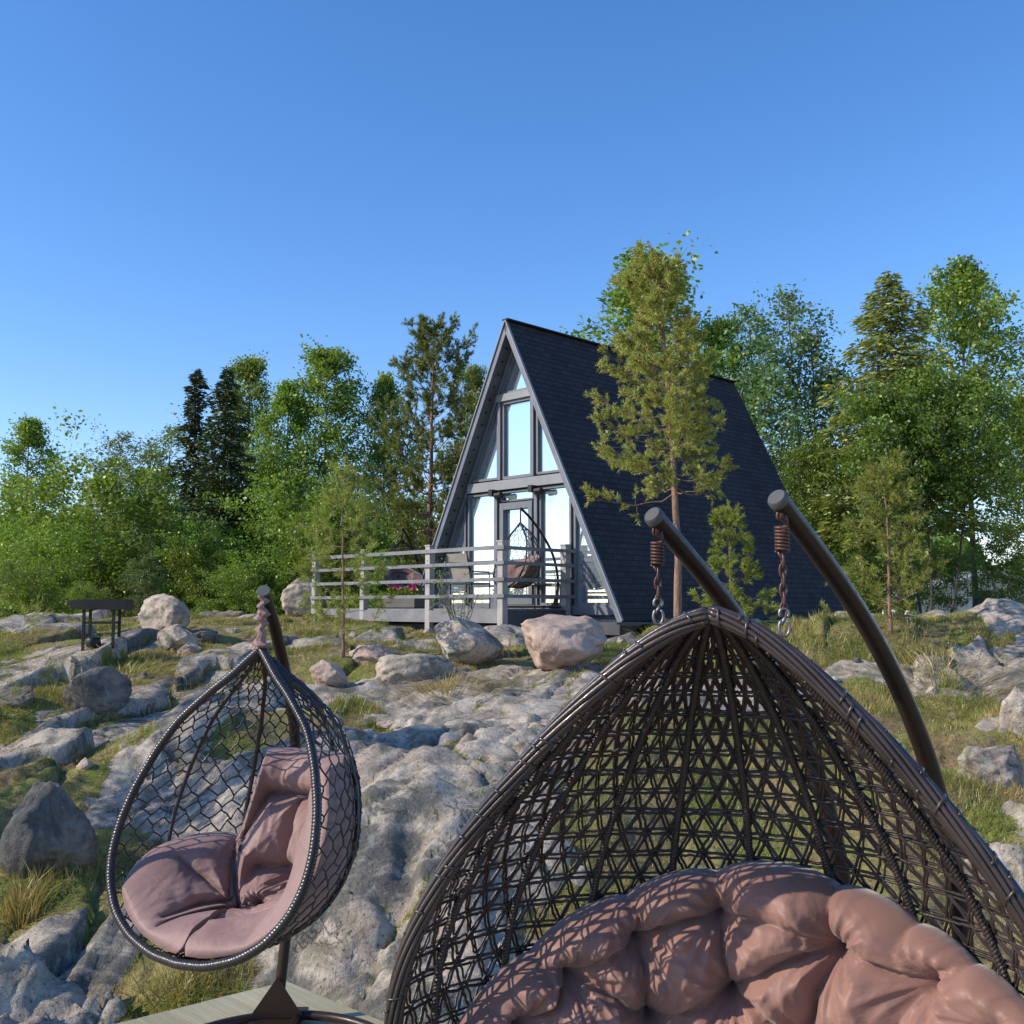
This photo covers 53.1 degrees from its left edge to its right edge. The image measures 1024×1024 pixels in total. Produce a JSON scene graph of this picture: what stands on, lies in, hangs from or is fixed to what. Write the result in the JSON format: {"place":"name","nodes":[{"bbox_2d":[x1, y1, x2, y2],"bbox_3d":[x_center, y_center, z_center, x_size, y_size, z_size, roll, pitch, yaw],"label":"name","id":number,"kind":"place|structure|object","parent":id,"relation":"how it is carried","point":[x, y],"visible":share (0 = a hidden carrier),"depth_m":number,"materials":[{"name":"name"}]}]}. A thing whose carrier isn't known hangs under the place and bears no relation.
{"place":"outdoors","nodes":[
{"label":"outdoors","id":0,"kind":"place"},
{"bbox_2d":[0,598,1023,1023],"bbox_3d":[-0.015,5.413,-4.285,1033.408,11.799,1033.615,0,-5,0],"label":"ground","id":1,"kind":"structure","parent":0,"point":[426,788],"depth_m":7.30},
{"bbox_2d":[0,686,34,707],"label":"boulder","id":2,"kind":"object","parent":1,"relation":"on","point":[25,697],"visible":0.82,"depth_m":9.53,"materials":[{"name":"stone"}]},
{"bbox_2d":[0,538,60,717],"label":"young pine","id":3,"kind":"object","parent":1,"relation":"on","point":[12,643],"visible":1,"depth_m":9.47,"materials":[{"name":"green plant"}]},
{"bbox_2d":[0,858,76,933],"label":"grass tuft","id":4,"kind":"object","parent":1,"relation":"on","point":[17,906],"visible":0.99,"depth_m":5.79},
{"bbox_2d":[0,542,78,614],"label":"shrub","id":5,"kind":"object","parent":1,"relation":"on","point":[25,576],"visible":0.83,"depth_m":21.83,"materials":[{"name":"green plant"}]},
{"bbox_2d":[0,412,91,613],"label":"birch tree","id":6,"kind":"object","parent":1,"relation":"on","point":[29,432],"visible":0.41,"depth_m":40.06,"materials":[{"name":"green plant"}]},
{"bbox_2d":[0,781,98,878],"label":"boulder","id":7,"kind":"object","parent":1,"relation":"on","point":[49,821],"visible":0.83,"depth_m":6.15,"materials":[{"name":"stone"}]},
{"bbox_2d":[0,501,115,614],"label":"shrub","id":8,"kind":"object","parent":1,"relation":"on","point":[58,539],"visible":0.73,"depth_m":23.44,"materials":[{"name":"green plant"}]},
{"bbox_2d":[0,482,126,613],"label":"shrub","id":9,"kind":"object","parent":1,"relation":"on","point":[10,531],"visible":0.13,"depth_m":27.84,"materials":[{"name":"green plant"}]},
{"bbox_2d":[38,529,118,614],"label":"shrub","id":10,"kind":"object","parent":1,"relation":"on","point":[75,578],"visible":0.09,"depth_m":25.84,"materials":[{"name":"green plant"}]},
{"bbox_2d":[58,571,130,614],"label":"shrub","id":11,"kind":"object","parent":1,"relation":"on","point":[88,589],"visible":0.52,"depth_m":20.54,"materials":[{"name":"green plant"}]},
{"bbox_2d":[62,666,131,716],"bbox_3d":[-3.971,1.736,9.825,0.620,0.514,0.298,3,-6,-29],"label":"boulder","id":12,"kind":"object","parent":1,"relation":"on","point":[104,691],"visible":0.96,"depth_m":9.74,"materials":[{"name":"stone"}]},
{"bbox_2d":[70,599,133,651],"bbox_3d":[-4.756,1.321,11.849,0.646,0.622,0.260,0,-5,0],"label":"fire grill","id":13,"kind":"object","parent":1,"relation":"on","point":[113,605],"visible":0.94,"depth_m":11.75,"materials":[{"name":"black metal"}]},
{"bbox_2d":[0,406,205,616],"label":"shrub","id":14,"kind":"object","parent":1,"relation":"on","point":[133,512],"visible":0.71,"depth_m":25.26,"materials":[{"name":"green plant"}]},
{"bbox_2d":[45,414,171,593],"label":"aspen tree","id":15,"kind":"object","parent":1,"relation":"on","point":[112,444],"visible":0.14,"depth_m":35.81,"materials":[{"name":"green plant"}]},
{"bbox_2d":[43,403,206,609],"bbox_3d":[-12.181,0.160,34.136,4.773,7.302,5.471,0,-5,3],"label":"aspen tree","id":16,"kind":"object","parent":1,"relation":"on","point":[150,455],"visible":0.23,"depth_m":34.08,"materials":[{"name":"green plant"}]},
{"bbox_2d":[10,631,243,690],"bbox_3d":[-4.345,1.650,11.212,3.603,0.761,3.672,0,-5,0],"label":"grass tuft","id":17,"kind":"object","parent":1,"relation":"on","point":[138,669],"visible":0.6,"depth_m":11.40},
{"bbox_2d":[115,553,168,616],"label":"shrub","id":18,"kind":"object","parent":1,"relation":"on","point":[137,581],"visible":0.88,"depth_m":22.82,"materials":[{"name":"green plant"}]},
{"bbox_2d":[138,593,189,629],"bbox_3d":[-4.690,1.403,13.963,0.773,0.582,0.464,-2,-6,25],"label":"boulder","id":19,"kind":"object","parent":1,"relation":"on","point":[160,611],"visible":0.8,"depth_m":13.78,"materials":[{"name":"grey stone"}]},
{"bbox_2d":[70,953,276,1019],"bbox_3d":[-1.673,2.403,5.085,1.189,0.427,1.243,0,-5,0],"label":"grass tuft","id":20,"kind":"object","parent":1,"relation":"on","point":[186,981],"visible":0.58,"depth_m":5.14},
{"bbox_2d":[99,497,248,612],"bbox_3d":[-8.227,1.223,25.090,3.561,3.236,2.883,2,-6,-22],"label":"shrub","id":21,"kind":"object","parent":1,"relation":"on","point":[229,543],"visible":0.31,"depth_m":25.00,"materials":[{"name":"green plant"}]},
{"bbox_2d":[157,624,201,650],"bbox_3d":[-4.200,1.589,12.874,0.469,0.365,0.414,-4,-7,36],"label":"boulder","id":22,"kind":"object","parent":1,"relation":"on","point":[176,636],"visible":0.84,"depth_m":12.73,"materials":[{"name":"grey stone"}]},
{"bbox_2d":[151,369,228,584],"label":"spruce tree","id":23,"kind":"object","parent":1,"relation":"on","point":[192,428],"visible":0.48,"depth_m":29.20,"materials":[{"name":"green plant"}]},
{"bbox_2d":[141,497,240,613],"bbox_3d":[-8.381,1.304,27.115,2.895,3.380,2.421,-3,-6,25],"label":"shrub","id":24,"kind":"object","parent":1,"relation":"on","point":[179,510],"visible":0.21,"depth_m":26.98,"materials":[{"name":"green plant"}]},
{"bbox_2d":[190,628,217,643],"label":"boulder","id":25,"kind":"object","parent":1,"relation":"on","point":[206,635],"visible":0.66,"depth_m":13.73,"materials":[{"name":"stone"}]},
{"bbox_2d":[154,515,270,612],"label":"shrub","id":26,"kind":"object","parent":1,"relation":"on","point":[189,589],"visible":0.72,"depth_m":24.23,"materials":[{"name":"green plant"}]},
{"bbox_2d":[168,552,261,612],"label":"shrub","id":27,"kind":"object","parent":1,"relation":"on","point":[229,602],"visible":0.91,"depth_m":21.96,"materials":[{"name":"green plant"}]},
{"bbox_2d":[165,365,281,615],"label":"spruce tree","id":28,"kind":"object","parent":1,"relation":"on","point":[233,435],"visible":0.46,"depth_m":28.11,"materials":[{"name":"green plant"}]},
{"bbox_2d":[168,349,312,609],"bbox_3d":[-8.533,-0.895,32.867,4.442,9.135,4.098,-3,-6,27],"label":"birch tree","id":29,"kind":"object","parent":1,"relation":"on","point":[249,370],"visible":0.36,"depth_m":33.26,"materials":[{"name":"green plant"}]},
{"bbox_2d":[117,981,383,1023],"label":"wooden platform","id":30,"kind":"structure","parent":1,"relation":"on","point":[236,1004],"depth_m":4.61,"materials":[{"name":"grey wood"}]},
{"bbox_2d":[205,585,373,1023],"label":"chair stand","id":31,"kind":"object","parent":30,"relation":"on","point":[276,1004],"visible":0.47,"depth_m":4.41,"materials":[{"name":"brown paint"}]},
{"bbox_2d":[106,596,362,971],"bbox_3d":[-0.954,0.954,3.829,0.979,1.278,0.763,-3,-6,29],"label":"egg basket","id":32,"kind":"object","parent":31,"relation":"hanging from","point":[280,675],"visible":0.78,"depth_m":3.81,"materials":[{"name":"black wicker"}]},
{"bbox_2d":[121,747,354,958],"bbox_3d":[-0.953,1.248,3.807,0.868,0.648,0.709,-2,-6,24],"label":"seat cushion","id":33,"kind":"object","parent":32,"relation":"in","point":[208,895],"visible":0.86,"depth_m":3.79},
{"bbox_2d":[644,490,974,957],"bbox_3d":[0.397,0.965,1.855,1.288,2.007,1.288,0,-5,0],"label":"chair stand","id":34,"kind":"object","parent":30,"relation":"on","point":[805,536],"visible":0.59,"depth_m":2.06,"materials":[{"name":"brown paint"}]},
{"bbox_2d":[384,512,1023,1023],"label":"wicker basket","id":35,"kind":"object","parent":34,"relation":"hanging from","point":[672,642],"visible":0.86,"depth_m":2.06,"materials":[{"name":"brown wicker"}]},
{"bbox_2d":[458,860,1023,1023],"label":"seat cushion","id":36,"kind":"object","parent":35,"relation":"in","point":[761,942],"visible":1,"depth_m":2.08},
{"bbox_2d":[207,529,310,615],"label":"shrub","id":37,"kind":"object","parent":1,"relation":"on","point":[253,564],"visible":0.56,"depth_m":24.11,"materials":[{"name":"green plant"}]},
{"bbox_2d":[197,430,360,616],"bbox_3d":[-6.189,0.610,27.035,3.944,4.982,4.870,5,-7,-44],"label":"shrub","id":38,"kind":"object","parent":1,"relation":"on","point":[266,500],"visible":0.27,"depth_m":25.96,"materials":[{"name":"green plant"}]},
{"bbox_2d":[219,378,342,596],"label":"birch tree","id":39,"kind":"object","parent":1,"relation":"on","point":[282,405],"visible":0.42,"depth_m":32.12,"materials":[{"name":"green plant"}]},
{"bbox_2d":[195,445,394,609],"bbox_3d":[-5.577,0.523,28.641,6.638,5.434,5.375,-3,-6,31],"label":"shrub","id":40,"kind":"object","parent":1,"relation":"on","point":[316,484],"visible":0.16,"depth_m":28.40,"materials":[{"name":"green plant"}]},
{"bbox_2d":[280,576,326,616],"bbox_3d":[-4.275,1.791,21.230,0.972,0.951,0.809,0,-5,0],"label":"boulder","id":41,"kind":"object","parent":1,"relation":"on","point":[291,597],"visible":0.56,"depth_m":20.87,"materials":[{"name":"grey stone"}]},
{"bbox_2d":[240,483,368,613],"bbox_3d":[-5.168,1.079,24.736,3.633,3.404,2.941,-2,-6,24],"label":"shrub","id":42,"kind":"object","parent":1,"relation":"on","point":[297,531],"visible":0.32,"depth_m":24.12,"materials":[{"name":"green plant"}]},
{"bbox_2d":[240,334,392,606],"bbox_3d":[-6.045,-0.999,33.740,6.122,9.444,5.648,-5,-7,41],"label":"birch tree","id":43,"kind":"object","parent":1,"relation":"on","point":[326,364],"visible":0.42,"depth_m":33.07,"materials":[{"name":"green plant"}]},
{"bbox_2d":[309,659,347,685],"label":"boulder","id":44,"kind":"object","parent":1,"relation":"on","point":[324,672],"visible":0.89,"depth_m":10.56,"materials":[{"name":"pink stone"}]},
{"bbox_2d":[258,460,425,607],"bbox_3d":[-3.821,0.904,25.530,3.703,4.075,4.574,-2,-6,23],"label":"shrub","id":45,"kind":"object","parent":1,"relation":"on","point":[382,541],"visible":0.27,"depth_m":24.36,"materials":[{"name":"green plant"}]},
{"bbox_2d":[286,455,400,657],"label":"young pine","id":46,"kind":"object","parent":1,"relation":"on","point":[325,550],"visible":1,"depth_m":11.99,"materials":[{"name":"green plant"}]},
{"bbox_2d":[349,643,398,664],"bbox_3d":[-1.639,1.713,12.070,0.532,0.343,0.489,-3,-6,26],"label":"boulder","id":47,"kind":"object","parent":1,"relation":"on","point":[370,653],"visible":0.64,"depth_m":11.92,"materials":[{"name":"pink stone"}]},
{"bbox_2d":[338,532,423,607],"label":"shrub","id":48,"kind":"object","parent":1,"relation":"on","point":[376,592],"visible":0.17,"depth_m":23.16,"materials":[{"name":"green plant"}]},
{"bbox_2d":[345,370,429,605],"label":"birch tree","id":49,"kind":"object","parent":1,"relation":"on","point":[385,383],"visible":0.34,"depth_m":34.17,"materials":[{"name":"green plant"}]},
{"bbox_2d":[373,490,444,594],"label":"shrub","id":50,"kind":"object","parent":1,"relation":"on","point":[423,504],"visible":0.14,"depth_m":27.79,"materials":[{"name":"green plant"}]},
{"bbox_2d":[375,653,453,683],"bbox_3d":[-1.073,1.798,11.217,0.871,0.498,0.558,2,-6,-17],"label":"boulder","id":51,"kind":"object","parent":1,"relation":"on","point":[392,668],"visible":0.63,"depth_m":11.01,"materials":[{"name":"grey stone"}]},
{"bbox_2d":[360,311,484,570],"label":"pine tree","id":52,"kind":"object","parent":1,"relation":"on","point":[445,469],"visible":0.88,"depth_m":23.02,"materials":[{"name":"green plant"}]},
{"bbox_2d":[341,667,545,705],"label":"grass tuft","id":53,"kind":"object","parent":1,"relation":"on","point":[441,686],"visible":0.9,"depth_m":10.29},
{"bbox_2d":[413,557,487,620],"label":"bare shrub","id":54,"kind":"object","parent":1,"relation":"on","point":[449,601],"visible":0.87,"depth_m":15.20,"materials":[{"name":"brown plant"}]},
{"bbox_2d":[416,359,487,521],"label":"birch tree","id":55,"kind":"object","parent":1,"relation":"on","point":[467,378],"visible":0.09,"depth_m":31.22,"materials":[{"name":"green plant"}]},
{"bbox_2d":[433,617,502,665],"bbox_3d":[-0.528,1.561,12.168,0.853,0.634,0.612,0,-5,0],"label":"boulder","id":56,"kind":"object","parent":1,"relation":"on","point":[459,639],"visible":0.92,"depth_m":12.00,"materials":[{"name":"grey stone"}]},
{"bbox_2d":[310,540,641,634],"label":"wooden deck","id":57,"kind":"structure","parent":1,"relation":"on","point":[502,613],"depth_m":17.01,"materials":[{"name":"grey wood"}]},
{"bbox_2d":[378,527,420,607],"bbox_3d":[-2.078,1.060,19.628,0.957,1.544,0.968,0,-5,0],"label":"chair stand","id":58,"kind":"object","parent":57,"relation":"on","point":[408,539],"visible":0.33,"depth_m":19.76,"materials":[{"name":"brown paint"}]},
{"bbox_2d":[381,529,424,592],"bbox_3d":[-2.104,0.932,19.594,0.937,1.231,0.617,3,-6,-28],"label":"egg basket","id":59,"kind":"object","parent":58,"relation":"hanging from","point":[402,541],"visible":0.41,"depth_m":19.68,"materials":[{"name":"black wicker"}]},
{"bbox_2d":[385,568,421,590],"bbox_3d":[-2.069,1.274,19.547,0.777,0.505,0.628,0,-5,0],"label":"seat cushion","id":60,"kind":"object","parent":59,"relation":"in","point":[404,574],"visible":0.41,"depth_m":19.67,"materials":[{"name":"pink fabric"}]},
{"bbox_2d":[383,583,424,608],"bbox_3d":[-1.946,1.500,18.343,0.258,0.456,0.900,5,-7,-45],"label":"flower planter","id":61,"kind":"object","parent":57,"relation":"on","point":[413,603],"visible":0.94,"depth_m":18.17,"materials":[{"name":"concrete"}]},
{"bbox_2d":[446,552,489,608],"bbox_3d":[-0.747,1.170,17.371,0.523,0.933,0.573,-5,-7,42],"label":"deck chair","id":62,"kind":"object","parent":57,"relation":"on","point":[456,572],"visible":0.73,"depth_m":17.24,"materials":[{"name":"beige fabric"}]},
{"bbox_2d":[508,507,560,607],"bbox_3d":[0.317,0.755,17.069,0.956,1.679,0.956,-2,-6,25],"label":"chair stand","id":63,"kind":"object","parent":57,"relation":"on","point":[555,603],"visible":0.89,"depth_m":17.14,"materials":[{"name":"brown paint"}]},
{"bbox_2d":[493,509,540,588],"bbox_3d":[0.133,0.609,17.015,0.664,1.331,1.012,3,-6,-31],"label":"egg basket","id":64,"kind":"object","parent":63,"relation":"hanging from","point":[525,530],"visible":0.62,"depth_m":16.90,"materials":[{"name":"black wicker"}]},
{"bbox_2d":[508,555,539,587],"bbox_3d":[0.122,0.976,16.936,0.679,0.546,0.841,0,-5,0],"label":"seat cushion","id":65,"kind":"object","parent":64,"relation":"in","point":[514,571],"visible":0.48,"depth_m":16.97,"materials":[{"name":"pink fabric"}]},
{"bbox_2d":[0,609,1023,1022],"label":"grass","id":66,"kind":"structure","parent":1,"relation":"on","point":[354,701],"depth_m":9.81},
{"bbox_2d":[0,483,1023,617],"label":"distant woodland","id":67,"kind":"object","parent":1,"relation":"on","point":[949,539],"visible":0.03,"depth_m":45.18,"materials":[{"name":"plant"}]},
{"bbox_2d":[521,614,606,669],"bbox_3d":[0.598,1.484,11.659,1.003,0.640,0.990,0,-5,0],"label":"boulder","id":68,"kind":"object","parent":1,"relation":"on","point":[553,641],"visible":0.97,"depth_m":11.38,"materials":[{"name":"grey stone"}]},
{"bbox_2d":[417,318,843,637],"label":"frame house","id":69,"kind":"structure","parent":1,"relation":"on","point":[532,435],"depth_m":18.61,"materials":[{"name":"black"}]},
{"bbox_2d":[434,505,467,604],"bbox_3d":[-1.177,0.834,19.502,0.717,1.877,0.720,0,-5,0],"label":"window","id":70,"kind":"structure","parent":69,"relation":"in","point":[461,538],"depth_m":19.35,"materials":[{"name":"clear glass"}]},
{"bbox_2d":[467,493,493,604],"bbox_3d":[-0.539,0.688,18.871,0.577,2.051,0.578,0,-5,0],"label":"window","id":71,"kind":"structure","parent":69,"relation":"in","point":[480,506],"depth_m":18.95,"materials":[{"name":"clear glass"}]},
{"bbox_2d":[473,405,497,482],"bbox_3d":[-0.475,-1.254,18.984,0.544,1.379,0.547,0,-5,0],"label":"window","id":72,"kind":"structure","parent":69,"relation":"in","point":[486,470],"depth_m":18.92,"materials":[{"name":"clear glass"}]},
{"bbox_2d":[501,355,526,393],"bbox_3d":[0.110,-2.587,18.515,0.072,0.847,0.840,5,-7,-45],"label":"window","id":73,"kind":"structure","parent":69,"relation":"in","point":[514,381],"depth_m":18.61,"materials":[{"name":"clear glass"}]},
{"bbox_2d":[499,500,533,604],"bbox_3d":[0.087,0.730,18.192,0.655,1.820,0.647,0,-5,0],"label":"door","id":74,"kind":"structure","parent":69,"relation":"in","point":[509,513],"depth_m":18.24,"materials":[{"name":"clear glass"}]},
{"bbox_2d":[502,396,531,479],"bbox_3d":[0.110,-1.319,18.399,0.592,1.432,0.599,0,-5,0],"label":"window","id":75,"kind":"structure","parent":69,"relation":"in","point":[516,422],"depth_m":18.46,"materials":[{"name":"clear glass"}]},
{"bbox_2d":[501,489,533,502],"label":"window","id":76,"kind":"structure","parent":69,"relation":"in","point":[516,495],"depth_m":18.33,"materials":[{"name":"clear glass"}]},
{"bbox_2d":[536,413,558,474],"bbox_3d":[0.694,-1.363,17.810,0.543,1.379,0.548,0,-5,0],"label":"window","id":77,"kind":"structure","parent":69,"relation":"in","point":[545,462],"depth_m":17.96,"materials":[{"name":"clear glass"}]},
{"bbox_2d":[539,484,573,604],"bbox_3d":[0.760,0.567,17.566,0.574,2.051,0.581,0,-5,0],"label":"window","id":78,"kind":"structure","parent":69,"relation":"in","point":[556,511],"depth_m":17.64,"materials":[{"name":"clear glass"}]},
{"bbox_2d":[574,511,609,604],"bbox_3d":[1.397,0.595,16.918,0.715,1.877,0.722,0,-5,0],"label":"window","id":79,"kind":"structure","parent":69,"relation":"in","point":[582,552],"depth_m":17.12,"materials":[{"name":"clear glass"}]},
{"bbox_2d":[583,559,612,615],"bbox_3d":[1.418,1.243,16.894,0.056,0.950,0.630,5,-7,-45],"label":"railing","id":80,"kind":"object","parent":69,"relation":"on","point":[584,561],"visible":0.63,"depth_m":17.03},
{"bbox_2d":[580,239,739,616],"bbox_3d":[2.023,-1.062,14.367,2.203,5.662,2.056,0,-5,0],"label":"pine tree","id":81,"kind":"object","parent":1,"relation":"on","point":[653,267],"visible":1,"depth_m":14.33,"materials":[{"name":"green plant"}]},
{"bbox_2d":[559,230,787,489],"bbox_3d":[4.490,-2.566,32.915,9.051,12.494,8.343,4,-6,-34],"label":"maple tree","id":82,"kind":"object","parent":1,"relation":"on","point":[619,301],"visible":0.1,"depth_m":32.77,"materials":[{"name":"green plant"}]},
{"bbox_2d":[686,499,779,628],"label":"pine sapling","id":83,"kind":"object","parent":1,"relation":"on","point":[747,565],"visible":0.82,"depth_m":15.52,"materials":[{"name":"green plant"}]},
{"bbox_2d":[694,310,799,473],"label":"birch tree","id":84,"kind":"object","parent":1,"relation":"on","point":[712,339],"visible":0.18,"depth_m":32.30,"materials":[{"name":"green plant"}]},
{"bbox_2d":[706,278,864,517],"bbox_3d":[7.648,-1.996,31.357,6.578,10.975,5.739,-3,-6,30],"label":"aspen tree","id":85,"kind":"object","parent":1,"relation":"on","point":[763,378],"visible":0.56,"depth_m":31.18,"materials":[{"name":"green plant"}]},
{"bbox_2d":[740,282,900,563],"bbox_3d":[9.979,-2.175,33.350,6.134,11.731,7.031,-2,-6,23],"label":"aspen tree","id":86,"kind":"object","parent":1,"relation":"on","point":[832,377],"visible":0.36,"depth_m":33.11,"materials":[{"name":"green plant"}]},
{"bbox_2d":[768,427,895,610],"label":"maple tree","id":87,"kind":"object","parent":1,"relation":"on","point":[797,456],"visible":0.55,"depth_m":27.88,"materials":[{"name":"green plant"}]},
{"bbox_2d":[832,544,905,613],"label":"shrub","id":88,"kind":"object","parent":1,"relation":"on","point":[855,579],"visible":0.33,"depth_m":26.85,"materials":[{"name":"green plant"}]},
{"bbox_2d":[819,445,951,633],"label":"young pine","id":89,"kind":"object","parent":1,"relation":"on","point":[872,471],"visible":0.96,"depth_m":12.14,"materials":[{"name":"green plant"}]},
{"bbox_2d":[835,523,957,614],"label":"shrub","id":90,"kind":"object","parent":1,"relation":"on","point":[871,561],"visible":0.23,"depth_m":30.88,"materials":[{"name":"green plant"}]},
{"bbox_2d":[777,615,1023,718],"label":"grass tuft","id":91,"kind":"object","parent":1,"relation":"on","point":[947,665],"visible":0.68,"depth_m":10.78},
{"bbox_2d":[805,271,1019,616],"bbox_3d":[10.082,-1.757,27.018,5.805,9.582,4.931,4,-6,-34],"label":"spruce tree","id":92,"kind":"object","parent":1,"relation":"on","point":[891,311],"visible":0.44,"depth_m":27.11,"materials":[{"name":"green plant"}]},
{"bbox_2d":[804,351,1023,613],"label":"maple tree","id":93,"kind":"object","parent":1,"relation":"on","point":[941,426],"visible":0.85,"depth_m":25.02,"materials":[{"name":"green plant"}]},
{"bbox_2d":[893,558,944,615],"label":"shrub","id":94,"kind":"object","parent":1,"relation":"on","point":[925,588],"visible":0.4,"depth_m":28.83,"materials":[{"name":"green plant"}]},
{"bbox_2d":[886,542,990,612],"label":"shrub","id":95,"kind":"object","parent":1,"relation":"on","point":[950,579],"visible":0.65,"depth_m":29.59,"materials":[{"name":"green plant"}]},
{"bbox_2d":[864,569,1023,614],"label":"white house","id":96,"kind":"structure","parent":1,"relation":"on","point":[968,606],"depth_m":41.87,"materials":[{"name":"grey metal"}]},
{"bbox_2d":[872,254,1023,607],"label":"birch tree","id":97,"kind":"object","parent":1,"relation":"on","point":[967,279],"visible":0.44,"depth_m":34.00,"materials":[{"name":"green plant"}]},
{"bbox_2d":[958,745,1023,789],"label":"boulder","id":98,"kind":"object","parent":1,"relation":"on","point":[993,765],"visible":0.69,"depth_m":7.25,"materials":[{"name":"grey stone"}]},
{"bbox_2d":[958,519,1023,600],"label":"shrub","id":99,"kind":"object","parent":1,"relation":"on","point":[998,564],"visible":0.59,"depth_m":32.95,"materials":[{"name":"green plant"}]},
{"bbox_2d":[964,842,1023,896],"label":"boulder","id":100,"kind":"object","parent":1,"relation":"on","point":[1011,857],"visible":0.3,"depth_m":6.04,"materials":[{"name":"grey stone"}]},
{"bbox_2d":[969,392,1023,559],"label":"birch tree","id":101,"kind":"object","parent":1,"relation":"on","point":[1020,407],"visible":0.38,"depth_m":32.19,"materials":[{"name":"green plant"}]},
{"bbox_2d":[988,544,1023,603],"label":"shrub","id":102,"kind":"object","parent":1,"relation":"on","point":[1019,584],"visible":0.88,"depth_m":26.72,"materials":[{"name":"green plant"}]},
{"bbox_2d":[999,685,1023,736],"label":"boulder","id":103,"kind":"object","parent":1,"relation":"on","point":[1011,714],"visible":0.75,"depth_m":8.41,"materials":[{"name":"grey stone"}]},
{"bbox_2d":[0,0,1023,566],"label":"sky","id":104,"kind":"structure","parent":0,"point":[186,186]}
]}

